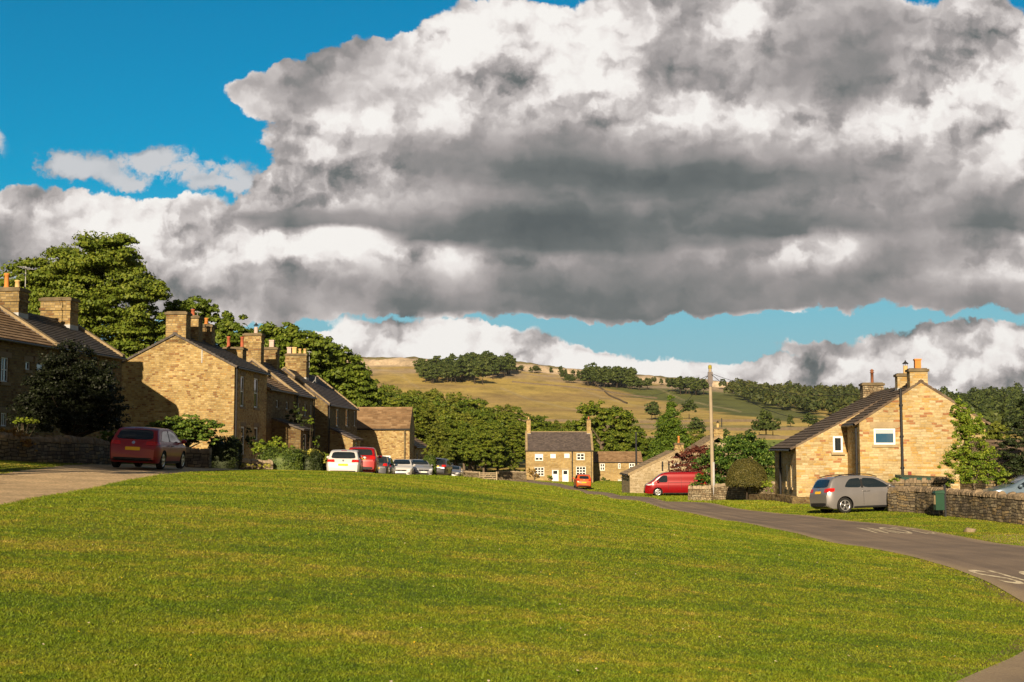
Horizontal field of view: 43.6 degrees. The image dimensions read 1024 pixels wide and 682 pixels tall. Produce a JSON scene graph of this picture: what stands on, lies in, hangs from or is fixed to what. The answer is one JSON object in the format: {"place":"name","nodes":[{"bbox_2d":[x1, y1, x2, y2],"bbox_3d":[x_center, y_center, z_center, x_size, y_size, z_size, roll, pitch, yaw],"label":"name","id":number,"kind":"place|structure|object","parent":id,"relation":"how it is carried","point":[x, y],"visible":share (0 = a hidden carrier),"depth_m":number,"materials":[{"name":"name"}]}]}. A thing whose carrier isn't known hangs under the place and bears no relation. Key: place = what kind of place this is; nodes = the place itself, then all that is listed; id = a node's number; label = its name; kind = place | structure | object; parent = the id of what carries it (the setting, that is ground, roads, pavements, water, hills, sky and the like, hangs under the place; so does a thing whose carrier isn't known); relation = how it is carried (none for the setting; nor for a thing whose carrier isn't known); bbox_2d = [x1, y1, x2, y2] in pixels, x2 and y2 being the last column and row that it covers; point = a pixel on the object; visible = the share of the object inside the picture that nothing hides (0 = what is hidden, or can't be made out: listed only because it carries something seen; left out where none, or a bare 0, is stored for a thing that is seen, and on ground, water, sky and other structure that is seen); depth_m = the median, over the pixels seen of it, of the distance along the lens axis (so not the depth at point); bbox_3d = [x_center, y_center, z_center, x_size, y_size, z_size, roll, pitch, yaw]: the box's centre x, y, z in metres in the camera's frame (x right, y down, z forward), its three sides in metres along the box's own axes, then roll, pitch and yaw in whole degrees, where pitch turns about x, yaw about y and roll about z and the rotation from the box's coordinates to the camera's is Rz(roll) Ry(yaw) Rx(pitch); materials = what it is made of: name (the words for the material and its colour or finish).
{"place":"outdoors","nodes":[
{"label":"outdoors","id":0,"kind":"place"},
{"bbox_2d":[0,356,1023,681],"bbox_3d":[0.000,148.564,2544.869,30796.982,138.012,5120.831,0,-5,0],"label":"ground","id":1,"kind":"structure","parent":0,"point":[552,402],"depth_m":18.59,"materials":[{"name":"plant"}]},
{"bbox_2d":[0,427,37,450],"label":"shrub","id":2,"kind":"object","parent":1,"relation":"on","point":[26,441],"visible":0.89,"depth_m":43.72,"materials":[{"name":"green plant"}]},
{"bbox_2d":[0,266,59,436],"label":"cottage","id":3,"kind":"structure","parent":1,"relation":"on","point":[22,346],"depth_m":53.02,"materials":[{"name":"brown stone"}]},
{"bbox_2d":[0,407,9,429],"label":"window","id":4,"kind":"structure","parent":3,"relation":"in","point":[4,411],"depth_m":51.21,"materials":[{"name":"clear glass"}]},
{"bbox_2d":[0,351,11,385],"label":"window","id":5,"kind":"structure","parent":3,"relation":"in","point":[4,365],"depth_m":51.34,"materials":[{"name":"clear glass"}]},
{"bbox_2d":[0,432,110,464],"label":"stone wall","id":6,"kind":"structure","parent":1,"relation":"on","point":[70,449],"depth_m":45.23,"materials":[{"name":"stone"}]},
{"bbox_2d":[0,297,127,438],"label":"cottage","id":7,"kind":"structure","parent":1,"relation":"on","point":[55,321],"depth_m":60.87,"materials":[{"name":"brown stone"}]},
{"bbox_2d":[4,338,133,436],"bbox_3d":[-16.779,2.471,48.583,4.913,5.121,3.233,0,-5,0],"label":"yew tree","id":8,"kind":"object","parent":1,"relation":"on","point":[90,390],"visible":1,"depth_m":48.13,"materials":[{"name":"green plant"}]},
{"bbox_2d":[0,229,173,357],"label":"sycamore tree","id":9,"kind":"object","parent":1,"relation":"on","point":[103,277],"visible":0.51,"depth_m":87.07,"materials":[{"name":"green plant"}]},
{"bbox_2d":[110,427,186,468],"bbox_3d":[-13.145,3.881,46.545,2.197,1.478,4.288,3,-5,1],"label":"parked car","id":10,"kind":"object","parent":1,"relation":"on","point":[160,448],"visible":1,"depth_m":44.71,"materials":[{"name":"red paint"}]},
{"bbox_2d":[145,413,228,465],"bbox_3d":[-13.827,4.433,54.356,3.475,2.734,2.376,0,-5,0],"label":"shrub","id":11,"kind":"object","parent":1,"relation":"on","point":[182,429],"visible":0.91,"depth_m":53.95,"materials":[{"name":"green plant"}]},
{"bbox_2d":[120,309,271,464],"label":"cottage","id":12,"kind":"structure","parent":1,"relation":"on","point":[187,365],"depth_m":68.32,"materials":[{"name":"beige stone"}]},
{"bbox_2d":[253,374,259,410],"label":"window","id":13,"kind":"structure","parent":12,"relation":"in","point":[256,376],"depth_m":72.70,"materials":[{"name":"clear glass"}]},
{"bbox_2d":[185,447,211,467],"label":"stone wall","id":14,"kind":"structure","parent":1,"relation":"on","point":[197,458],"depth_m":52.59,"materials":[{"name":"stone"}]},
{"bbox_2d":[158,295,260,347],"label":"ash tree","id":15,"kind":"object","parent":1,"relation":"on","point":[226,324],"visible":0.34,"depth_m":97.66,"materials":[{"name":"green plant"}]},
{"bbox_2d":[208,435,242,468],"bbox_3d":[-12.720,4.952,56.797,1.399,1.606,1.774,0,-5,0],"label":"hedge","id":16,"kind":"object","parent":1,"relation":"on","point":[227,453],"visible":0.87,"depth_m":56.12,"materials":[{"name":"green plant"}]},
{"bbox_2d":[240,458,272,468],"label":"stone wall","id":17,"kind":"structure","parent":1,"relation":"on","point":[255,462],"depth_m":58.66,"materials":[{"name":"stone"}]},
{"bbox_2d":[223,336,298,449],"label":"cottage","id":18,"kind":"structure","parent":1,"relation":"on","point":[280,401],"depth_m":77.45,"materials":[{"name":"brown stone"}]},
{"bbox_2d":[251,436,293,454],"bbox_3d":[-11.443,5.688,61.275,2.120,2.328,1.382,0,-5,0],"label":"shrub","id":19,"kind":"object","parent":1,"relation":"on","point":[257,446],"visible":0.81,"depth_m":61.13,"materials":[{"name":"green plant"}]},
{"bbox_2d":[242,323,316,449],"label":"cottage","id":20,"kind":"structure","parent":1,"relation":"on","point":[260,355],"depth_m":84.26,"materials":[{"name":"brown stone"}]},
{"bbox_2d":[256,446,302,469],"bbox_3d":[-10.864,5.652,60.248,2.274,1.394,1.762,0,-5,0],"label":"hedge","id":21,"kind":"object","parent":1,"relation":"on","point":[287,459],"visible":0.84,"depth_m":59.62,"materials":[{"name":"green plant"}]},
{"bbox_2d":[250,321,332,376],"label":"sycamore tree","id":22,"kind":"object","parent":1,"relation":"on","point":[291,335],"visible":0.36,"depth_m":123.66,"materials":[{"name":"green plant"}]},
{"bbox_2d":[271,418,313,452],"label":"porch","id":23,"kind":"object","parent":1,"relation":"on","point":[296,435],"visible":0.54,"depth_m":75.95,"materials":[{"name":"brown stone"}]},
{"bbox_2d":[285,402,320,448],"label":"climbing shrub","id":24,"kind":"object","parent":1,"relation":"on","point":[291,411],"visible":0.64,"depth_m":78.12,"materials":[{"name":"green plant"}]},
{"bbox_2d":[299,449,326,470],"bbox_3d":[-9.592,5.793,60.736,1.470,1.374,1.752,0,-5,0],"label":"hedge","id":25,"kind":"object","parent":1,"relation":"on","point":[312,460],"visible":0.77,"depth_m":60.12,"materials":[{"name":"green plant"}]},
{"bbox_2d":[282,347,359,470],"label":"cottage","id":26,"kind":"structure","parent":1,"relation":"on","point":[334,408],"depth_m":96.39,"materials":[{"name":"brown stone"}]},
{"bbox_2d":[329,427,363,453],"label":"porch","id":27,"kind":"object","parent":26,"relation":"attached to","point":[341,439],"visible":0.41,"depth_m":92.74,"materials":[{"name":"beige stone"}]},
{"bbox_2d":[297,334,385,406],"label":"sycamore tree","id":28,"kind":"object","parent":1,"relation":"on","point":[353,381],"visible":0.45,"depth_m":126.55,"materials":[{"name":"green plant"}]},
{"bbox_2d":[326,450,365,471],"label":"parked car","id":29,"kind":"object","parent":1,"relation":"on","point":[346,460],"visible":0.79,"depth_m":67.69,"materials":[{"name":"white paint"}]},
{"bbox_2d":[349,447,381,472],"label":"parked car","id":30,"kind":"object","parent":1,"relation":"on","point":[371,462],"visible":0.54,"depth_m":73.27,"materials":[{"name":"red paint"}]},
{"bbox_2d":[366,456,392,473],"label":"parked car","id":31,"kind":"object","parent":1,"relation":"on","point":[384,466],"visible":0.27,"depth_m":85.35,"materials":[{"name":"grey paint"}]},
{"bbox_2d":[357,407,414,459],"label":"barn","id":32,"kind":"structure","parent":1,"relation":"on","point":[389,432],"depth_m":108.74,"materials":[{"name":"beige stone"}]},
{"bbox_2d":[393,459,415,474],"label":"parked car","id":33,"kind":"object","parent":1,"relation":"on","point":[404,466],"visible":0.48,"depth_m":98.63,"materials":[{"name":"white paint"}]},
{"bbox_2d":[391,398,438,441],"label":"woodland tree","id":34,"kind":"object","parent":1,"relation":"on","point":[402,401],"visible":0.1,"depth_m":152.98,"materials":[{"name":"green plant"}]},
{"bbox_2d":[414,437,427,458],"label":"outbuilding","id":35,"kind":"structure","parent":1,"relation":"on","point":[419,446],"depth_m":117.47,"materials":[{"name":"beige stone"}]},
{"bbox_2d":[411,459,432,474],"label":"parked car","id":36,"kind":"object","parent":1,"relation":"on","point":[422,467],"visible":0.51,"depth_m":103.39,"materials":[{"name":"silver metal"}]},
{"bbox_2d":[402,395,441,411],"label":"woodland tree","id":37,"kind":"object","parent":1,"relation":"on","point":[416,399],"visible":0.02,"depth_m":244.97,"materials":[{"name":"green plant"}]},
{"bbox_2d":[409,402,448,457],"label":"woodland tree","id":38,"kind":"object","parent":1,"relation":"on","point":[428,415],"visible":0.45,"depth_m":152.86,"materials":[{"name":"green plant"}]},
{"bbox_2d":[422,454,436,474],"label":"shrub","id":39,"kind":"object","parent":1,"relation":"on","point":[432,460],"visible":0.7,"depth_m":105.01,"materials":[{"name":"green plant"}]},
{"bbox_2d":[419,388,444,407],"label":"woodland tree","id":40,"kind":"object","parent":1,"relation":"on","point":[430,394],"visible":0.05,"depth_m":303.64,"materials":[{"name":"green plant"}]},
{"bbox_2d":[421,443,445,460],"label":"shrub","id":41,"kind":"object","parent":1,"relation":"on","point":[432,449],"visible":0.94,"depth_m":111.29,"materials":[{"name":"green plant"}]},
{"bbox_2d":[429,418,455,459],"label":"woodland tree","id":42,"kind":"object","parent":1,"relation":"on","point":[442,428],"visible":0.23,"depth_m":178.12,"materials":[{"name":"green plant"}]},
{"bbox_2d":[436,458,453,475],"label":"parked car","id":43,"kind":"object","parent":1,"relation":"on","point":[444,466],"visible":0.54,"depth_m":112.08,"materials":[{"name":"grey paint"}]},
{"bbox_2d":[438,411,475,462],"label":"woodland tree","id":44,"kind":"object","parent":1,"relation":"on","point":[452,417],"visible":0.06,"depth_m":198.67,"materials":[{"name":"green plant"}]},
{"bbox_2d":[442,418,473,465],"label":"woodland tree","id":45,"kind":"object","parent":1,"relation":"on","point":[453,442],"visible":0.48,"depth_m":192.76,"materials":[{"name":"green plant"}]},
{"bbox_2d":[445,391,476,464],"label":"woodland tree","id":46,"kind":"object","parent":1,"relation":"on","point":[450,397],"visible":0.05,"depth_m":304.12,"materials":[{"name":"green plant"}]},
{"bbox_2d":[449,395,495,420],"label":"woodland tree","id":47,"kind":"object","parent":1,"relation":"on","point":[473,403],"visible":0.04,"depth_m":265.96,"materials":[{"name":"green plant"}]},
{"bbox_2d":[448,422,498,470],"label":"woodland tree","id":48,"kind":"object","parent":1,"relation":"on","point":[464,434],"visible":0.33,"depth_m":192.44,"materials":[{"name":"green plant"}]},
{"bbox_2d":[462,425,504,477],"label":"woodland tree","id":49,"kind":"object","parent":1,"relation":"on","point":[483,440],"visible":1,"depth_m":188.65,"materials":[{"name":"green plant"}]},
{"bbox_2d":[473,361,493,384],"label":"hill tree","id":50,"kind":"object","parent":1,"relation":"on","point":[484,369],"visible":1,"depth_m":1248.44,"materials":[{"name":"green plant"}]},
{"bbox_2d":[467,415,504,475],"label":"woodland tree","id":51,"kind":"object","parent":1,"relation":"on","point":[490,430],"visible":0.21,"depth_m":213.45,"materials":[{"name":"green plant"}]},
{"bbox_2d":[473,409,508,470],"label":"woodland tree","id":52,"kind":"object","parent":1,"relation":"on","point":[490,421],"visible":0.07,"depth_m":231.78,"materials":[{"name":"green plant"}]},
{"bbox_2d":[486,355,499,378],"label":"hill tree","id":53,"kind":"object","parent":1,"relation":"on","point":[494,363],"visible":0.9,"depth_m":1316.78,"materials":[{"name":"green plant"}]},
{"bbox_2d":[486,423,514,470],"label":"woodland tree","id":54,"kind":"object","parent":1,"relation":"on","point":[509,455],"visible":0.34,"depth_m":223.86,"materials":[{"name":"green plant"}]},
{"bbox_2d":[482,405,518,468],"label":"woodland tree","id":55,"kind":"object","parent":1,"relation":"on","point":[501,418],"visible":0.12,"depth_m":272.32,"materials":[{"name":"green plant"}]},
{"bbox_2d":[0,459,1023,681],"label":"grass","id":56,"kind":"structure","parent":1,"relation":"on","point":[669,515],"depth_m":15.90,"materials":[{"name":"plant"}]},
{"bbox_2d":[497,471,526,480],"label":"stone wall","id":57,"kind":"structure","parent":1,"relation":"on","point":[511,475],"depth_m":196.23,"materials":[{"name":"stone"}]},
{"bbox_2d":[504,419,524,470],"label":"woodland tree","id":58,"kind":"object","parent":1,"relation":"on","point":[514,444],"visible":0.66,"depth_m":236.48,"materials":[{"name":"green plant"}]},
{"bbox_2d":[512,421,554,460],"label":"woodland tree","id":59,"kind":"object","parent":1,"relation":"on","point":[534,424],"visible":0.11,"depth_m":244.42,"materials":[{"name":"green plant"}]},
{"bbox_2d":[525,415,592,481],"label":"cottage","id":60,"kind":"structure","parent":1,"relation":"on","point":[564,456],"depth_m":204.22,"materials":[{"name":"beige stone"}]},
{"bbox_2d":[512,381,656,398],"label":"field wall","id":61,"kind":"structure","parent":1,"relation":"on","point":[585,388],"depth_m":1246.99,"materials":[{"name":"stone"}]},
{"bbox_2d":[395,474,810,508],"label":"grass","id":62,"kind":"structure","parent":1,"relation":"on","point":[740,504],"depth_m":71.10,"materials":[{"name":"plant"}]},
{"bbox_2d":[572,400,645,450],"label":"ash tree","id":63,"kind":"object","parent":1,"relation":"on","point":[606,416],"visible":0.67,"depth_m":234.16,"materials":[{"name":"green plant"}]},
{"bbox_2d":[593,451,642,480],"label":"cottage","id":64,"kind":"structure","parent":1,"relation":"on","point":[610,465],"depth_m":215.03,"materials":[{"name":"stone"}]},
{"bbox_2d":[599,423,645,450],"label":"woodland tree","id":65,"kind":"object","parent":1,"relation":"on","point":[617,441],"visible":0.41,"depth_m":229.78,"materials":[{"name":"green plant"}]},
{"bbox_2d":[625,430,655,460],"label":"woodland tree","id":66,"kind":"object","parent":1,"relation":"on","point":[643,447],"visible":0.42,"depth_m":224.40,"materials":[{"name":"green plant"}]},
{"bbox_2d":[518,419,772,422],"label":"field wall","id":67,"kind":"structure","parent":1,"relation":"on","point":[683,421],"depth_m":767.19,"materials":[{"name":"stone"}]},
{"bbox_2d":[619,436,698,492],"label":"cottage","id":68,"kind":"structure","parent":1,"relation":"on","point":[637,478],"depth_m":123.42,"materials":[{"name":"stone"}]},
{"bbox_2d":[644,395,693,459],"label":"cypress tree","id":69,"kind":"object","parent":1,"relation":"on","point":[669,431],"visible":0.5,"depth_m":158.66,"materials":[{"name":"green plant"}]},
{"bbox_2d":[644,472,705,495],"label":"parked van","id":70,"kind":"object","parent":1,"relation":"on","point":[669,483],"visible":0.71,"depth_m":104.51,"materials":[{"name":"red paint"}]},
{"bbox_2d":[680,399,697,418],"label":"hill tree","id":71,"kind":"object","parent":1,"relation":"on","point":[685,407],"visible":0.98,"depth_m":827.70,"materials":[{"name":"green plant"}]},
{"bbox_2d":[685,417,706,436],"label":"hill tree","id":72,"kind":"object","parent":1,"relation":"on","point":[696,423],"visible":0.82,"depth_m":517.34,"materials":[{"name":"green plant"}]},
{"bbox_2d":[668,444,727,484],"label":"copper beech","id":73,"kind":"object","parent":1,"relation":"on","point":[689,455],"visible":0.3,"depth_m":110.07,"materials":[{"name":"red plant"}]},
{"bbox_2d":[688,485,713,500],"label":"stone wall","id":74,"kind":"structure","parent":1,"relation":"on","point":[700,492],"depth_m":84.86,"materials":[{"name":"stone"}]},
{"bbox_2d":[606,425,807,430],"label":"field wall","id":75,"kind":"structure","parent":1,"relation":"on","point":[738,429],"depth_m":642.32,"materials":[{"name":"stone"}]},
{"bbox_2d":[708,365,714,495],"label":"telegraph pole","id":76,"kind":"object","parent":1,"relation":"on","point":[710,382],"visible":0.95,"depth_m":87.71,"materials":[{"name":"brown wood"}]},
{"bbox_2d":[644,435,790,438],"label":"field wall","id":77,"kind":"structure","parent":1,"relation":"on","point":[771,436],"depth_m":545.21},
{"bbox_2d":[684,421,752,484],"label":"cottage","id":78,"kind":"structure","parent":1,"relation":"on","point":[718,432],"depth_m":133.64,"materials":[{"name":"stone"}]},
{"bbox_2d":[688,432,774,485],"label":"laurel bush","id":79,"kind":"object","parent":1,"relation":"on","point":[756,450],"visible":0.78,"depth_m":92.83,"materials":[{"name":"green plant"}]},
{"bbox_2d":[714,481,774,499],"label":"stone wall","id":80,"kind":"structure","parent":1,"relation":"on","point":[722,492],"depth_m":83.18,"materials":[{"name":"stone"}]},
{"bbox_2d":[725,458,767,499],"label":"topiary tree","id":81,"kind":"object","parent":1,"relation":"on","point":[747,472],"visible":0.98,"depth_m":79.72,"materials":[{"name":"green plant"}]},
{"bbox_2d":[751,417,768,434],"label":"hill tree","id":82,"kind":"object","parent":1,"relation":"on","point":[759,422],"visible":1,"depth_m":552.41,"materials":[{"name":"green plant"}]},
{"bbox_2d":[758,408,776,434],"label":"hill tree","id":83,"kind":"object","parent":1,"relation":"on","point":[767,415],"visible":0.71,"depth_m":558.30,"materials":[{"name":"green plant"}]},
{"bbox_2d":[749,493,809,504],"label":"stone wall","id":84,"kind":"structure","parent":1,"relation":"on","point":[789,499],"depth_m":70.56,"materials":[{"name":"stone"}]},
{"bbox_2d":[718,378,888,412],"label":"hillside wood","id":85,"kind":"object","parent":1,"relation":"on","point":[813,400],"visible":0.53,"depth_m":1115.64,"materials":[{"name":"plant"}]},
{"bbox_2d":[768,369,894,496],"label":"stone house","id":86,"kind":"structure","parent":1,"relation":"on","point":[806,458],"depth_m":69.67,"materials":[{"name":"stone"}]},
{"bbox_2d":[831,436,844,454],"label":"window","id":87,"kind":"structure","parent":86,"relation":"in","point":[837,440],"depth_m":69.49,"materials":[{"name":"white paint"}]},
{"bbox_2d":[810,473,894,512],"bbox_3d":[15.483,6.721,56.672,4.328,1.701,2.207,0,-7,-15],"label":"parked car","id":88,"kind":"object","parent":1,"relation":"on","point":[846,493],"visible":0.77,"depth_m":55.76,"materials":[{"name":"silver metal"}]},
{"bbox_2d":[841,359,990,488],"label":"stone house","id":89,"kind":"structure","parent":1,"relation":"on","point":[906,427],"depth_m":65.65,"materials":[{"name":"stone"}]},
{"bbox_2d":[870,426,898,446],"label":"window","id":90,"kind":"structure","parent":89,"relation":"in","point":[884,436],"depth_m":65.77,"materials":[{"name":"white paint"}]},
{"bbox_2d":[888,477,946,487],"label":"stone wall","id":91,"kind":"structure","parent":1,"relation":"on","point":[934,482],"depth_m":58.92,"materials":[{"name":"stone"}]},
{"bbox_2d":[895,474,954,487],"bbox_3d":[19.724,7.286,61.156,2.490,1.800,1.100,0,-5,0],"label":"storage bunker","id":92,"kind":"object","parent":1,"relation":"on","point":[905,477],"visible":0.23,"depth_m":60.76,"materials":[{"name":"plastic"}]},
{"bbox_2d":[932,484,946,516],"bbox_3d":[16.928,6.419,50.642,0.475,1.480,0.360,0,-5,0],"label":"litter bin","id":93,"kind":"object","parent":1,"relation":"on","point":[939,499],"visible":0.94,"depth_m":50.52,"materials":[{"name":"green paint"}]},
{"bbox_2d":[887,485,1023,524],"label":"stone wall","id":94,"kind":"structure","parent":1,"relation":"on","point":[996,506],"depth_m":49.64,"materials":[{"name":"stone"}]},
{"bbox_2d":[937,395,1012,489],"bbox_3d":[19.967,5.092,55.258,3.252,5.522,2.021,0,-5,0],"label":"garden tree","id":95,"kind":"object","parent":1,"relation":"on","point":[969,428],"visible":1,"depth_m":55.10,"materials":[{"name":"green plant"}]},
{"bbox_2d":[935,381,1023,429],"bbox_3d":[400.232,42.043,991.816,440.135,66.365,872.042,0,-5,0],"label":"hillside wood","id":96,"kind":"object","parent":1,"relation":"on","point":[992,404],"visible":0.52,"depth_m":934.77,"materials":[{"name":"plant"}]},
{"bbox_2d":[960,440,1022,489],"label":"outbuilding","id":97,"kind":"structure","parent":1,"relation":"on","point":[980,485],"depth_m":63.18,"materials":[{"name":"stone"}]},
{"bbox_2d":[986,421,1012,439],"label":"woodland tree","id":98,"kind":"object","parent":1,"relation":"on","point":[994,434],"visible":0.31,"depth_m":94.41,"materials":[{"name":"green plant"}]},
{"bbox_2d":[982,475,1023,493],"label":"parked car","id":99,"kind":"object","parent":1,"relation":"on","point":[1015,484],"visible":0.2,"depth_m":53.54,"materials":[{"name":"grey paint"}]},
{"bbox_2d":[992,391,1023,477],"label":"tree","id":100,"kind":"object","parent":1,"relation":"on","point":[1015,461],"visible":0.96,"depth_m":59.73,"materials":[{"name":"green plant"}]},
{"bbox_2d":[0,0,1023,393],"label":"sky","id":101,"kind":"structure","parent":0,"point":[808,192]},
{"bbox_2d":[480,475,1023,681],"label":"road","id":102,"kind":"structure","parent":0,"point":[964,554],"depth_m":35.81,"materials":[{"name":"asphalt"}]},
{"bbox_2d":[573,474,591,488],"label":"car","id":103,"kind":"object","parent":102,"relation":"on","point":[582,480],"visible":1,"depth_m":137.39,"materials":[{"name":"orange paint"}]},
{"bbox_2d":[968,570,1023,583],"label":"road marking","id":104,"kind":"object","parent":102,"relation":"on","point":[1016,582],"visible":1,"depth_m":23.65,"materials":[{"name":"paint"}]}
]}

